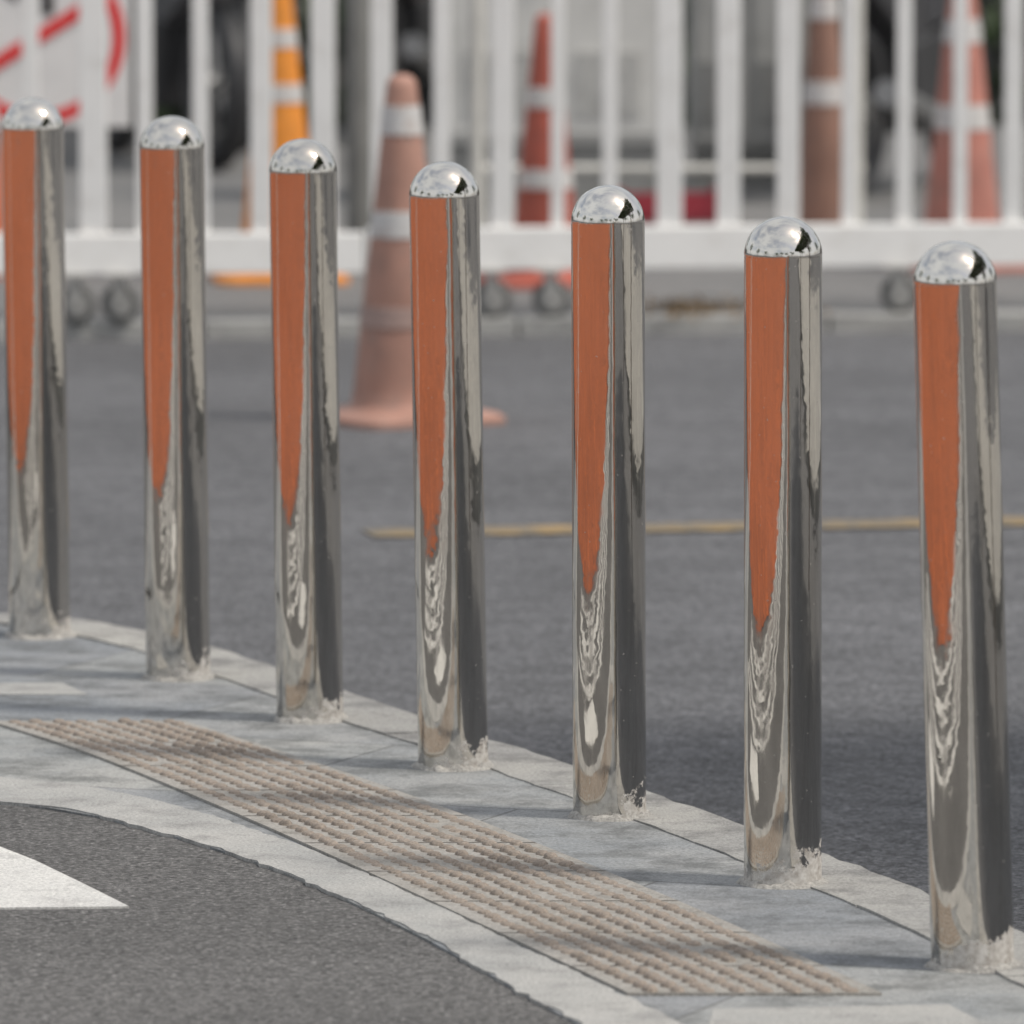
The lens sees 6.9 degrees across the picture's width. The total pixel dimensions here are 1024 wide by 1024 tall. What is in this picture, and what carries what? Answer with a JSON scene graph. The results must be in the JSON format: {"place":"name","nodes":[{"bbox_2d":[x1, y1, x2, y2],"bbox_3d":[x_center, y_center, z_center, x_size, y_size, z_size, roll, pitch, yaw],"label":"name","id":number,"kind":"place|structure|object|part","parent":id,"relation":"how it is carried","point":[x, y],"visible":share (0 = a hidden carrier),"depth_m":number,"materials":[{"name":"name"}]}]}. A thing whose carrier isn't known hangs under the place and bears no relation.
{"place":"outdoors","nodes":[
{"label":"outdoors","id":0,"kind":"place"},
{"bbox_2d":[211,0,302,150],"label":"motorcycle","id":1,"kind":"object","parent":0,"point":[240,9],"visible":0.09,"depth_m":30.59,"materials":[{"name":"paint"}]},
{"bbox_2d":[0,805,572,1023],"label":"asphalt forecourt","id":2,"kind":"structure","parent":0,"point":[193,934],"depth_m":10.76,"materials":[{"name":"grey asphalt"}]},
{"bbox_2d":[0,847,128,909],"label":"white road marking","id":3,"kind":"object","parent":2,"relation":"on","point":[27,882],"visible":1,"depth_m":11.31,"materials":[{"name":"paint"}]},
{"bbox_2d":[0,777,679,1023],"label":"concrete edge strip","id":4,"kind":"object","parent":2,"relation":"on","point":[542,981],"visible":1,"depth_m":11.28,"materials":[{"name":"grey concrete"}]},
{"bbox_2d":[393,0,432,121],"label":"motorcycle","id":5,"kind":"object","parent":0,"point":[413,38],"visible":0.25,"depth_m":31.74,"materials":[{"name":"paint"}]},
{"bbox_2d":[0,103,1023,931],"bbox_3d":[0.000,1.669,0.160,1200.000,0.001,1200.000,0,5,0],"label":"road","id":6,"kind":"structure","parent":0,"point":[874,805],"depth_m":16.82,"materials":[{"name":"grey asphalt"}]},
{"bbox_2d":[340,74,504,429],"bbox_3d":[-0.256,-0.613,19.807,0.380,0.807,0.380,-3,6,-29],"label":"traffic cone","id":7,"kind":"object","parent":6,"relation":"on","point":[382,395],"visible":0.71,"depth_m":19.74,"materials":[{"name":"plastic"}]},
{"bbox_2d":[0,613,1023,986],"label":"kerb","id":8,"kind":"structure","parent":6,"relation":"on","point":[902,905],"depth_m":12.21,"materials":[{"name":"concrete"}]},
{"bbox_2d":[0,309,1023,340],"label":"kerb","id":9,"kind":"structure","parent":6,"relation":"on","point":[259,327],"depth_m":22.49,"materials":[{"name":"concrete"}]},
{"bbox_2d":[0,0,1023,323],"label":"white metal fence","id":10,"kind":"object","parent":9,"relation":"on","point":[672,242],"visible":0.84,"depth_m":22.49,"materials":[{"name":"metal"}]},
{"bbox_2d":[362,516,1023,536],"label":"yellow road line","id":11,"kind":"object","parent":6,"relation":"on","point":[711,526],"visible":0.52,"depth_m":17.28,"materials":[{"name":"paint"}]},
{"bbox_2d":[0,625,1023,1023],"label":"granite pavement","id":12,"kind":"structure","parent":0,"point":[886,959],"depth_m":12.10,"materials":[{"name":"grey stone"}]},
{"bbox_2d":[2,98,76,639],"bbox_3d":[-0.797,-0.237,14.315,0.131,0.915,0.127,-1,5,0],"label":"bollard","id":13,"kind":"object","parent":12,"relation":"on","point":[35,362],"visible":1,"depth_m":14.28,"materials":[{"name":"silver metal"}]},
{"bbox_2d":[0,683,86,694],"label":"pale paving slab","id":14,"kind":"structure","parent":12,"relation":"on","point":[35,689],"depth_m":13.57,"materials":[{"name":"concrete"}]},
{"bbox_2d":[140,116,214,681],"bbox_3d":[-0.542,-0.179,13.708,0.121,0.915,0.124,0,5,0],"label":"bollard","id":15,"kind":"object","parent":12,"relation":"on","point":[174,374],"visible":1,"depth_m":13.66,"materials":[{"name":"silver metal"}]},
{"bbox_2d":[269,138,348,723],"bbox_3d":[-0.314,-0.122,13.146,0.121,0.908,0.128,-1,5,0],"label":"bollard","id":16,"kind":"object","parent":12,"relation":"on","point":[306,414],"visible":1,"depth_m":13.11,"materials":[{"name":"silver metal"}]},
{"bbox_2d":[0,717,881,995],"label":"tactile paving","id":17,"kind":"structure","parent":12,"relation":"on","point":[620,934],"depth_m":11.48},
{"bbox_2d":[409,161,493,771],"bbox_3d":[-0.095,-0.065,12.564,0.128,0.904,0.124,-1,5,0],"label":"bollard","id":18,"kind":"object","parent":12,"relation":"on","point":[447,413],"visible":1,"depth_m":12.52,"materials":[{"name":"silver metal"}]},
{"bbox_2d":[568,185,651,821],"bbox_3d":[0.137,-0.010,12.009,0.124,0.901,0.122,0,5,0],"label":"bollard","id":19,"kind":"object","parent":12,"relation":"on","point":[608,483],"visible":1,"depth_m":11.97,"materials":[{"name":"silver metal"}]},
{"bbox_2d":[736,216,827,889],"bbox_3d":[0.359,0.056,11.328,0.127,0.899,0.127,0,5,0],"label":"bollard","id":20,"kind":"object","parent":12,"relation":"on","point":[782,552],"visible":1,"depth_m":11.29,"materials":[{"name":"silver metal"}]},
{"bbox_2d":[709,1004,980,1023],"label":"pale paving slab","id":21,"kind":"structure","parent":12,"relation":"on","point":[920,1014],"depth_m":10.22,"materials":[{"name":"concrete"}]},
{"bbox_2d":[913,241,1022,973],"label":"bollard","id":22,"kind":"object","parent":12,"relation":"on","point":[962,586],"visible":1,"depth_m":10.54,"materials":[{"name":"silver metal"}]},
{"bbox_2d":[0,125,1023,318],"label":"pavement","id":23,"kind":"structure","parent":0,"point":[851,288],"depth_m":26.70,"materials":[{"name":"concrete"}]},
{"bbox_2d":[0,152,3,278],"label":"traffic cone","id":24,"kind":"object","parent":23,"relation":"on","point":[1,215],"visible":0.09,"depth_m":24.12,"materials":[{"name":"plastic"}]},
{"bbox_2d":[0,0,130,126],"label":"prohibition traffic sign","id":25,"kind":"object","parent":23,"relation":"on","point":[58,31],"visible":0.47,"depth_m":24.98,"materials":[{"name":"grey metal"}]},
{"bbox_2d":[107,0,249,169],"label":"motorcycle","id":26,"kind":"object","parent":23,"relation":"on","point":[229,86],"visible":0.45,"depth_m":29.63,"materials":[{"name":"paint"}]},
{"bbox_2d":[211,0,348,284],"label":"traffic cone","id":27,"kind":"object","parent":23,"relation":"on","point":[288,120],"visible":0.39,"depth_m":23.84,"materials":[{"name":"plastic"}]},
{"bbox_2d":[345,0,370,249],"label":"parking post","id":28,"kind":"object","parent":23,"relation":"on","point":[358,104],"visible":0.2,"depth_m":25.28,"materials":[{"name":"white metal"}]},
{"bbox_2d":[481,13,573,289],"bbox_3d":[0.093,-1.011,23.762,0.370,0.756,0.370,-2,6,-17],"label":"traffic cone","id":29,"kind":"object","parent":23,"relation":"on","point":[533,205],"visible":0.6,"depth_m":23.70,"materials":[{"name":"plastic"}]},
{"bbox_2d":[450,0,656,203],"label":"utility cabinet","id":30,"kind":"object","parent":23,"relation":"on","point":[637,90],"visible":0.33,"depth_m":27.48,"materials":[{"name":"metal"}]},
{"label":"doors","id":31,"kind":"part","parent":30,"relation":"part of","materials":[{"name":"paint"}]},
{"bbox_2d":[153,0,1023,126],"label":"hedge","id":32,"kind":"object","parent":23,"relation":"on","point":[992,32],"visible":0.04,"depth_m":33.41,"materials":[{"name":"plant"}]},
{"bbox_2d":[469,0,864,226],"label":"steel crowd barrier","id":33,"kind":"object","parent":23,"relation":"on","point":[478,168],"visible":0.27,"depth_m":25.59,"materials":[{"name":"white metal"}]},
{"bbox_2d":[632,188,715,222],"bbox_3d":[0.511,-0.960,26.726,0.325,0.090,0.305,-1,6,-9],"label":"plastic crate","id":34,"kind":"object","parent":23,"relation":"on","point":[698,207],"visible":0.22,"depth_m":26.59,"materials":[{"name":"red plastic"}]},
{"bbox_2d":[645,294,827,326],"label":"fallen leaves","id":35,"kind":"object","parent":23,"relation":"on","point":[678,308],"visible":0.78,"depth_m":22.76,"materials":[{"name":"brown plant"}]},
{"bbox_2d":[687,0,805,184],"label":"utility cabinet","id":36,"kind":"object","parent":23,"relation":"on","point":[758,101],"visible":0.4,"depth_m":28.59,"materials":[{"name":"metal"}]},
{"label":"doors","id":37,"kind":"part","parent":36,"relation":"part of","materials":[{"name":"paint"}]},
{"bbox_2d":[799,0,841,223],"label":"traffic cone","id":38,"kind":"object","parent":23,"relation":"on","point":[820,170],"visible":0.77,"depth_m":24.92,"materials":[{"name":"plastic"}]},
{"bbox_2d":[838,0,987,195],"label":"motorcycle","id":39,"kind":"object","parent":23,"relation":"on","point":[929,17],"visible":0.32,"depth_m":27.96,"materials":[{"name":"paint"}]},
{"bbox_2d":[884,0,1023,272],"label":"traffic cone","id":40,"kind":"object","parent":23,"relation":"on","point":[982,204],"visible":0.59,"depth_m":24.33,"materials":[{"name":"plastic"}]},
{"bbox_2d":[292,0,1023,103],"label":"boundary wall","id":41,"kind":"structure","parent":0,"point":[299,9],"depth_m":35.38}
]}

